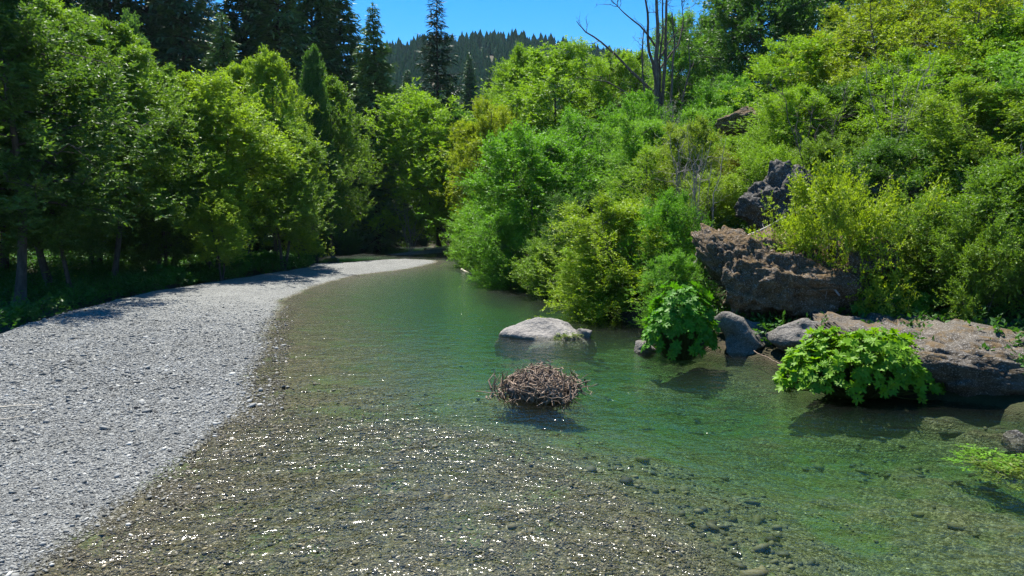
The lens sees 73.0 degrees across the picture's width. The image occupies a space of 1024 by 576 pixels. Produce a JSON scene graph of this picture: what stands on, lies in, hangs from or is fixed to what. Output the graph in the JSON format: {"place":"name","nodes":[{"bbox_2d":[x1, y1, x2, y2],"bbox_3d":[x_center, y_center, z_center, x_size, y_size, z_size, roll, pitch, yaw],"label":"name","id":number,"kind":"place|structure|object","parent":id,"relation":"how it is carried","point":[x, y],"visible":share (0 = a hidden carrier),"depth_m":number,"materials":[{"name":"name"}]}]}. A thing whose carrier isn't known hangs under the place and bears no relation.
{"place":"outdoors","nodes":[
{"label":"outdoors","id":0,"kind":"place"},
{"bbox_2d":[0,54,1023,575],"bbox_3d":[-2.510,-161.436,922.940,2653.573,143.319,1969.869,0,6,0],"label":"ground","id":1,"kind":"structure","parent":0,"point":[998,550],"depth_m":12.02,"materials":[{"name":"grey gravel"}]},
{"bbox_2d":[0,120,138,296],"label":"alder tree","id":2,"kind":"object","parent":1,"relation":"on","point":[81,248],"visible":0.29,"depth_m":27.93,"materials":[{"name":"green plant"}]},
{"bbox_2d":[0,0,171,292],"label":"alder tree","id":3,"kind":"object","parent":1,"relation":"on","point":[52,9],"visible":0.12,"depth_m":29.75,"materials":[{"name":"green plant"}]},
{"bbox_2d":[0,2,184,280],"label":"alder tree","id":4,"kind":"object","parent":1,"relation":"on","point":[3,228],"visible":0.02,"depth_m":35.11,"materials":[{"name":"green plant"}]},
{"bbox_2d":[0,0,192,305],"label":"alder tree","id":5,"kind":"object","parent":1,"relation":"on","point":[28,36],"visible":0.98,"depth_m":25.45,"materials":[{"name":"green plant"}]},
{"bbox_2d":[77,0,160,249],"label":"fir tree","id":6,"kind":"object","parent":1,"relation":"on","point":[107,9],"visible":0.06,"depth_m":63.55,"materials":[{"name":"green plant"}]},
{"bbox_2d":[10,11,237,288],"bbox_3d":[-18.235,-6.206,33.480,9.188,13.023,9.474,-3,6,-26],"label":"alder tree","id":7,"kind":"object","parent":1,"relation":"on","point":[157,170],"visible":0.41,"depth_m":32.28,"materials":[{"name":"green plant"}]},
{"bbox_2d":[109,7,165,235],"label":"alder tree","id":8,"kind":"object","parent":1,"relation":"on","point":[131,19],"visible":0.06,"depth_m":50.18,"materials":[{"name":"green plant"}]},
{"bbox_2d":[111,0,199,248],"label":"fir tree","id":9,"kind":"object","parent":1,"relation":"on","point":[145,7],"visible":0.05,"depth_m":66.83,"materials":[{"name":"green plant"}]},
{"bbox_2d":[87,152,228,271],"bbox_3d":[-18.696,-3.320,36.542,7.479,7.900,6.822,1,6,10],"label":"alder tree","id":10,"kind":"object","parent":1,"relation":"on","point":[150,248],"visible":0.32,"depth_m":35.83,"materials":[{"name":"green plant"}]},
{"bbox_2d":[141,263,197,285],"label":"rhubarb clump","id":11,"kind":"object","parent":1,"relation":"on","point":[169,268],"visible":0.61,"depth_m":34.22,"materials":[{"name":"green plant"}]},
{"bbox_2d":[114,62,243,262],"bbox_3d":[-18.659,-6.200,37.727,7.748,12.105,8.494,-2,6,-21],"label":"alder tree","id":12,"kind":"object","parent":1,"relation":"on","point":[198,128],"visible":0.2,"depth_m":36.66,"materials":[{"name":"green plant"}]},
{"bbox_2d":[141,0,219,240],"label":"fir tree","id":13,"kind":"object","parent":1,"relation":"on","point":[187,19],"visible":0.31,"depth_m":63.27,"materials":[{"name":"green plant"}]},
{"bbox_2d":[164,185,264,280],"bbox_3d":[-15.303,-2.692,35.599,4.849,5.174,4.376,-6,8,-44],"label":"alder tree","id":14,"kind":"object","parent":1,"relation":"on","point":[228,215],"visible":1,"depth_m":35.35,"materials":[{"name":"green plant"}]},
{"bbox_2d":[188,0,243,249],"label":"fir tree","id":15,"kind":"object","parent":1,"relation":"on","point":[208,11],"visible":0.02,"depth_m":88.55,"materials":[{"name":"green plant"}]},
{"bbox_2d":[116,65,329,267],"bbox_3d":[-16.375,-6.536,39.898,11.854,12.158,10.696,0,6,-3],"label":"alder tree","id":16,"kind":"object","parent":1,"relation":"on","point":[240,129],"visible":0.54,"depth_m":38.33,"materials":[{"name":"green plant"}]},
{"bbox_2d":[179,12,277,252],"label":"fir tree","id":17,"kind":"object","parent":1,"relation":"on","point":[222,44],"visible":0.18,"depth_m":58.00,"materials":[{"name":"green plant"}]},
{"bbox_2d":[199,0,281,250],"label":"fir tree","id":18,"kind":"object","parent":1,"relation":"on","point":[238,6],"visible":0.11,"depth_m":74.29,"materials":[{"name":"green plant"}]},
{"bbox_2d":[189,56,312,254],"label":"alder tree","id":19,"kind":"object","parent":1,"relation":"on","point":[236,70],"visible":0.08,"depth_m":48.33,"materials":[{"name":"green plant"}]},
{"bbox_2d":[228,43,328,255],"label":"alder tree","id":20,"kind":"object","parent":1,"relation":"on","point":[269,67],"visible":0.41,"depth_m":45.12,"materials":[{"name":"green plant"}]},
{"bbox_2d":[220,114,351,270],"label":"alder tree","id":21,"kind":"object","parent":1,"relation":"on","point":[304,210],"visible":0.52,"depth_m":42.92,"materials":[{"name":"green plant"}]},
{"bbox_2d":[236,0,346,252],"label":"fir tree","id":22,"kind":"object","parent":1,"relation":"on","point":[266,28],"visible":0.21,"depth_m":71.00,"materials":[{"name":"green plant"}]},
{"bbox_2d":[261,176,334,259],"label":"alder tree","id":23,"kind":"object","parent":1,"relation":"on","point":[313,247],"visible":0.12,"depth_m":48.71,"materials":[{"name":"green plant"}]},
{"bbox_2d":[271,0,370,254],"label":"fir tree","id":24,"kind":"object","parent":1,"relation":"on","point":[315,9],"visible":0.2,"depth_m":77.06,"materials":[{"name":"green plant"}]},
{"bbox_2d":[295,43,361,261],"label":"fir tree","id":25,"kind":"object","parent":1,"relation":"on","point":[313,73],"visible":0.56,"depth_m":53.42,"materials":[{"name":"green plant"}]},
{"bbox_2d":[294,74,383,256],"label":"alder tree","id":26,"kind":"object","parent":1,"relation":"on","point":[337,97],"visible":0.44,"depth_m":56.64,"materials":[{"name":"green plant"}]},
{"bbox_2d":[309,0,398,252],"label":"fir tree","id":27,"kind":"object","parent":1,"relation":"on","point":[349,28],"visible":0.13,"depth_m":80.87,"materials":[{"name":"green plant"}]},
{"bbox_2d":[333,2,424,256],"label":"fir tree","id":28,"kind":"object","parent":1,"relation":"on","point":[372,71],"visible":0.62,"depth_m":73.66,"materials":[{"name":"green plant"}]},
{"bbox_2d":[399,0,468,246],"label":"fir tree","id":29,"kind":"object","parent":1,"relation":"on","point":[438,78],"visible":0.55,"depth_m":75.12,"materials":[{"name":"green plant"}]},
{"bbox_2d":[340,77,528,245],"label":"tree","id":30,"kind":"object","parent":1,"relation":"on","point":[427,132],"visible":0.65,"depth_m":68.04,"materials":[{"name":"green plant"}]},
{"bbox_2d":[404,103,483,246],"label":"tree","id":31,"kind":"object","parent":1,"relation":"on","point":[431,230],"visible":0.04,"depth_m":78.24,"materials":[{"name":"green plant"}]},
{"bbox_2d":[438,207,480,270],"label":"bush","id":32,"kind":"object","parent":1,"relation":"on","point":[455,216],"visible":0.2,"depth_m":49.17,"materials":[{"name":"green plant"}]},
{"bbox_2d":[459,52,478,122],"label":"fir tree","id":33,"kind":"object","parent":1,"relation":"on","point":[469,88],"visible":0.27,"depth_m":114.67,"materials":[{"name":"green plant"}]},
{"bbox_2d":[444,180,519,277],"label":"bush","id":34,"kind":"object","parent":1,"relation":"on","point":[465,262],"visible":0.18,"depth_m":43.27,"materials":[{"name":"green plant"}]},
{"bbox_2d":[430,95,537,229],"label":"tree","id":35,"kind":"object","parent":1,"relation":"on","point":[486,123],"visible":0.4,"depth_m":59.55,"materials":[{"name":"green plant"}]},
{"bbox_2d":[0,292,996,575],"bbox_3d":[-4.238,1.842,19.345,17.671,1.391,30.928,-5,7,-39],"label":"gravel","id":36,"kind":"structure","parent":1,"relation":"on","point":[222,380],"depth_m":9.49,"materials":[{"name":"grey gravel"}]},
{"bbox_2d":[447,41,557,204],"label":"tree","id":37,"kind":"object","parent":1,"relation":"on","point":[520,52],"visible":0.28,"depth_m":71.31,"materials":[{"name":"green plant"}]},
{"bbox_2d":[459,211,551,299],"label":"bush","id":38,"kind":"object","parent":1,"relation":"on","point":[511,230],"visible":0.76,"depth_m":34.89,"materials":[{"name":"green plant"}]},
{"bbox_2d":[363,37,651,120],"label":"forest","id":39,"kind":"object","parent":1,"relation":"on","point":[404,58],"visible":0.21,"depth_m":415.48,"materials":[{"name":"green plant"}]},
{"bbox_2d":[0,74,1023,373],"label":"undergrowth","id":40,"kind":"object","parent":1,"relation":"on","point":[126,280],"visible":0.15,"depth_m":27.51,"materials":[{"name":"green plant"}]},
{"bbox_2d":[418,118,609,268],"bbox_3d":[1.594,-4.864,37.998,12.545,8.651,10.738,-3,7,-28],"label":"bush","id":41,"kind":"object","parent":1,"relation":"on","point":[545,159],"visible":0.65,"depth_m":36.70,"materials":[{"name":"green plant"}]},
{"bbox_2d":[477,359,596,415],"bbox_3d":[0.505,2.005,13.680,2.207,1.175,1.801,2,6,21],"label":"root wad","id":42,"kind":"object","parent":1,"relation":"on","point":[536,386],"visible":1,"depth_m":13.43,"materials":[{"name":"brown wood"}]},
{"bbox_2d":[504,233,577,297],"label":"bush","id":43,"kind":"object","parent":1,"relation":"on","point":[534,279],"visible":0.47,"depth_m":30.52,"materials":[{"name":"green plant"}]},
{"bbox_2d":[454,35,628,197],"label":"tree","id":44,"kind":"object","parent":1,"relation":"on","point":[550,69],"visible":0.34,"depth_m":62.37,"materials":[{"name":"green plant"}]},
{"bbox_2d":[494,317,596,360],"bbox_3d":[0.984,1.719,20.701,2.883,1.674,2.059,5,8,42],"label":"boulder","id":45,"kind":"object","parent":1,"relation":"on","point":[536,329],"visible":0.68,"depth_m":20.11,"materials":[{"name":"grey stone"}]},
{"bbox_2d":[514,187,616,272],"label":"bush","id":46,"kind":"object","parent":1,"relation":"on","point":[557,217],"visible":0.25,"depth_m":30.57,"materials":[{"name":"green plant"}]},
{"bbox_2d":[524,116,615,201],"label":"tree","id":47,"kind":"object","parent":1,"relation":"on","point":[582,128],"visible":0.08,"depth_m":48.51,"materials":[{"name":"green plant"}]},
{"bbox_2d":[528,103,621,199],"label":"bush","id":48,"kind":"object","parent":1,"relation":"on","point":[568,119],"visible":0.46,"depth_m":40.39,"materials":[{"name":"green plant"}]},
{"bbox_2d":[534,243,643,323],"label":"bush","id":49,"kind":"object","parent":1,"relation":"on","point":[579,275],"visible":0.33,"depth_m":25.00,"materials":[{"name":"green plant"}]},
{"bbox_2d":[508,188,710,339],"bbox_3d":[4.261,-0.631,25.246,8.232,5.961,7.492,-4,7,-32],"label":"bush","id":50,"kind":"object","parent":1,"relation":"on","point":[617,220],"visible":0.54,"depth_m":23.97,"materials":[{"name":"green plant"}]},
{"bbox_2d":[548,46,690,167],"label":"tree","id":51,"kind":"object","parent":1,"relation":"on","point":[630,60],"visible":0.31,"depth_m":57.34,"materials":[{"name":"green plant"}]},
{"bbox_2d":[578,112,689,207],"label":"bush","id":52,"kind":"object","parent":1,"relation":"on","point":[644,133],"visible":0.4,"depth_m":33.69,"materials":[{"name":"green plant"}]},
{"bbox_2d":[582,88,690,196],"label":"bush","id":53,"kind":"object","parent":1,"relation":"on","point":[633,109],"visible":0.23,"depth_m":40.14,"materials":[{"name":"green plant"}]},
{"bbox_2d":[601,142,680,225],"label":"bush","id":54,"kind":"object","parent":1,"relation":"on","point":[646,166],"visible":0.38,"depth_m":29.46,"materials":[{"name":"green plant"}]},
{"bbox_2d":[576,0,708,157],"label":"dead tree","id":55,"kind":"object","parent":1,"relation":"on","point":[657,90],"visible":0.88,"depth_m":43.70,"materials":[{"name":"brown wood"}]},
{"bbox_2d":[610,186,716,293],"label":"bush","id":56,"kind":"object","parent":1,"relation":"on","point":[668,207],"visible":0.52,"depth_m":22.99,"materials":[{"name":"green plant"}]},
{"bbox_2d":[623,245,725,335],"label":"bush","id":57,"kind":"object","parent":1,"relation":"on","point":[677,265],"visible":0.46,"depth_m":20.00,"materials":[{"name":"green plant"}]},
{"bbox_2d":[632,6,719,127],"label":"tree","id":58,"kind":"object","parent":1,"relation":"on","point":[681,60],"visible":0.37,"depth_m":60.80,"materials":[{"name":"green plant"}]},
{"bbox_2d":[641,280,720,360],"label":"rhubarb clump","id":59,"kind":"object","parent":1,"relation":"on","point":[681,319],"visible":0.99,"depth_m":17.03,"materials":[{"name":"green plant"}]},
{"bbox_2d":[652,112,718,240],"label":"dead bush","id":60,"kind":"object","parent":1,"relation":"on","point":[679,171],"visible":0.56,"depth_m":25.91,"materials":[{"name":"brown wood"}]},
{"bbox_2d":[630,111,749,226],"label":"bush","id":61,"kind":"object","parent":1,"relation":"on","point":[701,133],"visible":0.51,"depth_m":28.05,"materials":[{"name":"green plant"}]},
{"bbox_2d":[646,168,745,240],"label":"bush","id":62,"kind":"object","parent":1,"relation":"on","point":[726,202],"visible":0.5,"depth_m":25.16,"materials":[{"name":"green plant"}]},
{"bbox_2d":[665,102,736,178],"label":"bush","id":63,"kind":"object","parent":1,"relation":"on","point":[714,113],"visible":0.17,"depth_m":34.83,"materials":[{"name":"green plant"}]},
{"bbox_2d":[674,9,736,128],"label":"tree","id":64,"kind":"object","parent":1,"relation":"on","point":[704,26],"visible":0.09,"depth_m":62.94,"materials":[{"name":"green plant"}]},
{"bbox_2d":[679,125,734,230],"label":"dead bush","id":65,"kind":"object","parent":1,"relation":"on","point":[695,188],"visible":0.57,"depth_m":24.09,"materials":[{"name":"brown wood"}]},
{"bbox_2d":[675,73,763,149],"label":"bush","id":66,"kind":"object","parent":1,"relation":"on","point":[707,92],"visible":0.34,"depth_m":41.42,"materials":[{"name":"green plant"}]},
{"bbox_2d":[684,130,758,184],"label":"bush","id":67,"kind":"object","parent":1,"relation":"on","point":[729,141],"visible":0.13,"depth_m":30.82,"materials":[{"name":"green plant"}]},
{"bbox_2d":[715,106,767,139],"bbox_3d":[10.904,-7.664,33.157,2.645,1.938,2.458,-4,7,-34],"label":"boulder","id":68,"kind":"object","parent":1,"relation":"on","point":[734,116],"visible":0.52,"depth_m":32.50,"materials":[{"name":"grey stone"}]},
{"bbox_2d":[714,311,771,361],"bbox_3d":[6.106,1.325,18.208,1.848,1.101,1.435,20,7,-29],"label":"boulder","id":69,"kind":"object","parent":1,"relation":"on","point":[742,340],"visible":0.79,"depth_m":17.76,"materials":[{"name":"grey stone"}]},
{"bbox_2d":[644,0,853,105],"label":"tree","id":70,"kind":"object","parent":1,"relation":"on","point":[782,18],"visible":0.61,"depth_m":50.44,"materials":[{"name":"green plant"}]},
{"bbox_2d":[723,135,810,195],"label":"bush","id":71,"kind":"object","parent":1,"relation":"on","point":[757,163],"visible":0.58,"depth_m":25.40,"materials":[{"name":"green plant"}]},
{"bbox_2d":[733,159,828,231],"bbox_3d":[9.425,-2.923,23.920,3.512,3.041,2.715,1,6,13],"label":"boulder","id":72,"kind":"object","parent":1,"relation":"on","point":[748,206],"visible":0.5,"depth_m":23.14,"materials":[{"name":"grey stone"}]},
{"bbox_2d":[691,223,874,323],"bbox_3d":[7.846,0.113,20.239,5.940,3.489,4.580,17,12,-7],"label":"boulder","id":73,"kind":"object","parent":1,"relation":"on","point":[749,274],"visible":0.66,"depth_m":18.47,"materials":[{"name":"grey stone"}]},
{"bbox_2d":[765,318,821,351],"bbox_3d":[6.984,1.225,17.084,1.185,0.889,1.214,-13,14,-10],"label":"boulder","id":74,"kind":"object","parent":1,"relation":"on","point":[785,336],"visible":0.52,"depth_m":16.86,"materials":[{"name":"grey stone"}]},
{"bbox_2d":[723,81,866,175],"bbox_3d":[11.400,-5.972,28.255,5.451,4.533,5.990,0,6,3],"label":"bush","id":75,"kind":"object","parent":1,"relation":"on","point":[806,90],"visible":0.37,"depth_m":27.14,"materials":[{"name":"green plant"}]},
{"bbox_2d":[715,29,875,121],"bbox_3d":[16.004,-10.543,36.876,9.366,6.806,10.942,-1,6,-12],"label":"bush","id":76,"kind":"object","parent":1,"relation":"on","point":[763,66],"visible":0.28,"depth_m":36.19,"materials":[{"name":"green plant"}]},
{"bbox_2d":[765,68,857,178],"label":"dead bush","id":77,"kind":"object","parent":1,"relation":"on","point":[796,131],"visible":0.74,"depth_m":24.58,"materials":[{"name":"brown wood"}]},
{"bbox_2d":[765,0,858,41],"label":"tree","id":78,"kind":"object","parent":1,"relation":"on","point":[828,17],"visible":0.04,"depth_m":58.27,"materials":[{"name":"green plant"}]},
{"bbox_2d":[753,63,913,160],"bbox_3d":[13.972,-6.307,28.720,8.350,5.194,7.148,-1,6,-8],"label":"bush","id":79,"kind":"object","parent":1,"relation":"on","point":[835,94],"visible":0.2,"depth_m":27.19,"materials":[{"name":"green plant"}]},
{"bbox_2d":[783,130,887,189],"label":"bush","id":80,"kind":"object","parent":1,"relation":"on","point":[835,144],"visible":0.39,"depth_m":24.10,"materials":[{"name":"green plant"}]},
{"bbox_2d":[746,135,958,318],"bbox_3d":[8.944,-1.103,18.973,4.674,6.029,4.630,-1,6,-14],"label":"bush","id":81,"kind":"object","parent":1,"relation":"on","point":[842,201],"visible":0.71,"depth_m":18.32,"materials":[{"name":"green plant"}]},
{"bbox_2d":[772,325,945,404],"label":"rhubarb clump","id":82,"kind":"object","parent":1,"relation":"on","point":[852,365],"visible":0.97,"depth_m":13.30,"materials":[{"name":"green plant"}]},
{"bbox_2d":[775,0,957,104],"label":"bush","id":83,"kind":"object","parent":1,"relation":"on","point":[860,13],"visible":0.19,"depth_m":33.82,"materials":[{"name":"green plant"}]},
{"bbox_2d":[831,236,902,279],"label":"bush","id":84,"kind":"object","parent":1,"relation":"on","point":[854,259],"visible":0.18,"depth_m":18.38,"materials":[{"name":"green plant"}]},
{"bbox_2d":[805,0,973,89],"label":"tree","id":85,"kind":"object","parent":1,"relation":"on","point":[892,31],"visible":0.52,"depth_m":29.55,"materials":[{"name":"green plant"}]},
{"bbox_2d":[850,161,941,210],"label":"bush","id":86,"kind":"object","parent":1,"relation":"on","point":[909,194],"visible":0.13,"depth_m":21.66,"materials":[{"name":"green plant"}]},
{"bbox_2d":[848,48,943,144],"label":"dead bush","id":87,"kind":"object","parent":1,"relation":"on","point":[891,119],"visible":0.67,"depth_m":23.54,"materials":[{"name":"brown wood"}]},
{"bbox_2d":[836,279,957,315],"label":"rhubarb clump","id":88,"kind":"object","parent":1,"relation":"on","point":[920,303],"visible":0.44,"depth_m":18.16,"materials":[{"name":"green plant"}]},
{"bbox_2d":[805,136,1004,218],"bbox_3d":[12.210,-3.291,22.571,5.848,3.266,5.681,-1,6,-6],"label":"bush","id":89,"kind":"object","parent":1,"relation":"on","point":[883,149],"visible":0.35,"depth_m":21.50,"materials":[{"name":"green plant"}]},
{"bbox_2d":[823,57,987,145],"bbox_3d":[14.498,-5.510,24.593,6.116,5.393,5.653,-1,6,-14],"label":"tree","id":90,"kind":"object","parent":1,"relation":"on","point":[883,118],"visible":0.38,"depth_m":24.50,"materials":[{"name":"green plant"}]},
{"bbox_2d":[808,310,1023,396],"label":"boulder","id":91,"kind":"object","parent":1,"relation":"on","point":[956,357],"visible":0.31,"depth_m":13.61,"materials":[{"name":"grey stone"}]},
{"bbox_2d":[825,37,1018,137],"bbox_3d":[15.879,-6.402,26.611,8.323,6.027,7.575,3,7,29],"label":"bush","id":92,"kind":"object","parent":1,"relation":"on","point":[903,57],"visible":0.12,"depth_m":25.65,"materials":[{"name":"green plant"}]},
{"bbox_2d":[842,128,1003,174],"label":"bush","id":93,"kind":"object","parent":1,"relation":"on","point":[918,150],"visible":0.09,"depth_m":22.19,"materials":[{"name":"green plant"}]},
{"bbox_2d":[833,0,1023,83],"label":"bush","id":94,"kind":"object","parent":1,"relation":"on","point":[992,7],"visible":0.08,"depth_m":31.83,"materials":[{"name":"green plant"}]},
{"bbox_2d":[857,185,1021,304],"bbox_3d":[11.438,-1.081,18.916,4.531,3.445,4.664,2,6,16],"label":"bush","id":95,"kind":"object","parent":1,"relation":"on","point":[924,257],"visible":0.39,"depth_m":18.38,"materials":[{"name":"green plant"}]},
{"bbox_2d":[876,72,1023,206],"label":"bush","id":96,"kind":"object","parent":1,"relation":"on","point":[929,97],"visible":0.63,"depth_m":20.60,"materials":[{"name":"green plant"}]},
{"bbox_2d":[876,0,1023,98],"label":"tree","id":97,"kind":"object","parent":1,"relation":"on","point":[966,13],"visible":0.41,"depth_m":25.82,"materials":[{"name":"green plant"}]},
{"bbox_2d":[876,79,1023,161],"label":"bush","id":98,"kind":"object","parent":1,"relation":"on","point":[1013,143],"visible":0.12,"depth_m":20.89,"materials":[{"name":"green plant"}]},
{"bbox_2d":[909,153,1023,306],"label":"bush","id":99,"kind":"object","parent":1,"relation":"on","point":[1009,199],"visible":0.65,"depth_m":17.14,"materials":[{"name":"green plant"}]},
{"bbox_2d":[928,199,1023,321],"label":"bush","id":100,"kind":"object","parent":1,"relation":"on","point":[959,232],"visible":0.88,"depth_m":16.78,"materials":[{"name":"green plant"}]},
{"bbox_2d":[932,5,1023,96],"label":"bush","id":101,"kind":"object","parent":1,"relation":"on","point":[1006,35],"visible":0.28,"depth_m":24.50,"materials":[{"name":"green plant"}]},
{"bbox_2d":[938,37,1023,159],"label":"bush","id":102,"kind":"object","parent":1,"relation":"on","point":[998,61],"visible":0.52,"depth_m":20.75,"materials":[{"name":"green plant"}]},
{"bbox_2d":[1001,430,1023,459],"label":"boulder","id":103,"kind":"object","parent":1,"relation":"on","point":[1010,439],"visible":0.84,"depth_m":10.95,"materials":[{"name":"grey stone"}]},
{"bbox_2d":[1,245,1023,575],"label":"water","id":104,"kind":"structure","parent":0,"point":[407,291],"depth_m":17.27,"materials":[{"name":"green liquid"}]},
{"bbox_2d":[940,443,1023,475],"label":"plant","id":105,"kind":"object","parent":104,"relation":"on","point":[973,452],"visible":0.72,"depth_m":10.29,"materials":[{"name":"green plant"}]},
{"bbox_2d":[964,456,1023,490],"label":"plant","id":106,"kind":"object","parent":104,"relation":"on","point":[1005,476],"visible":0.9,"depth_m":9.71,"materials":[{"name":"green plant"}]},
{"bbox_2d":[132,0,1022,82],"label":"sky","id":107,"kind":"structure","parent":0,"point":[402,19],"materials":[{"name":"blue"}]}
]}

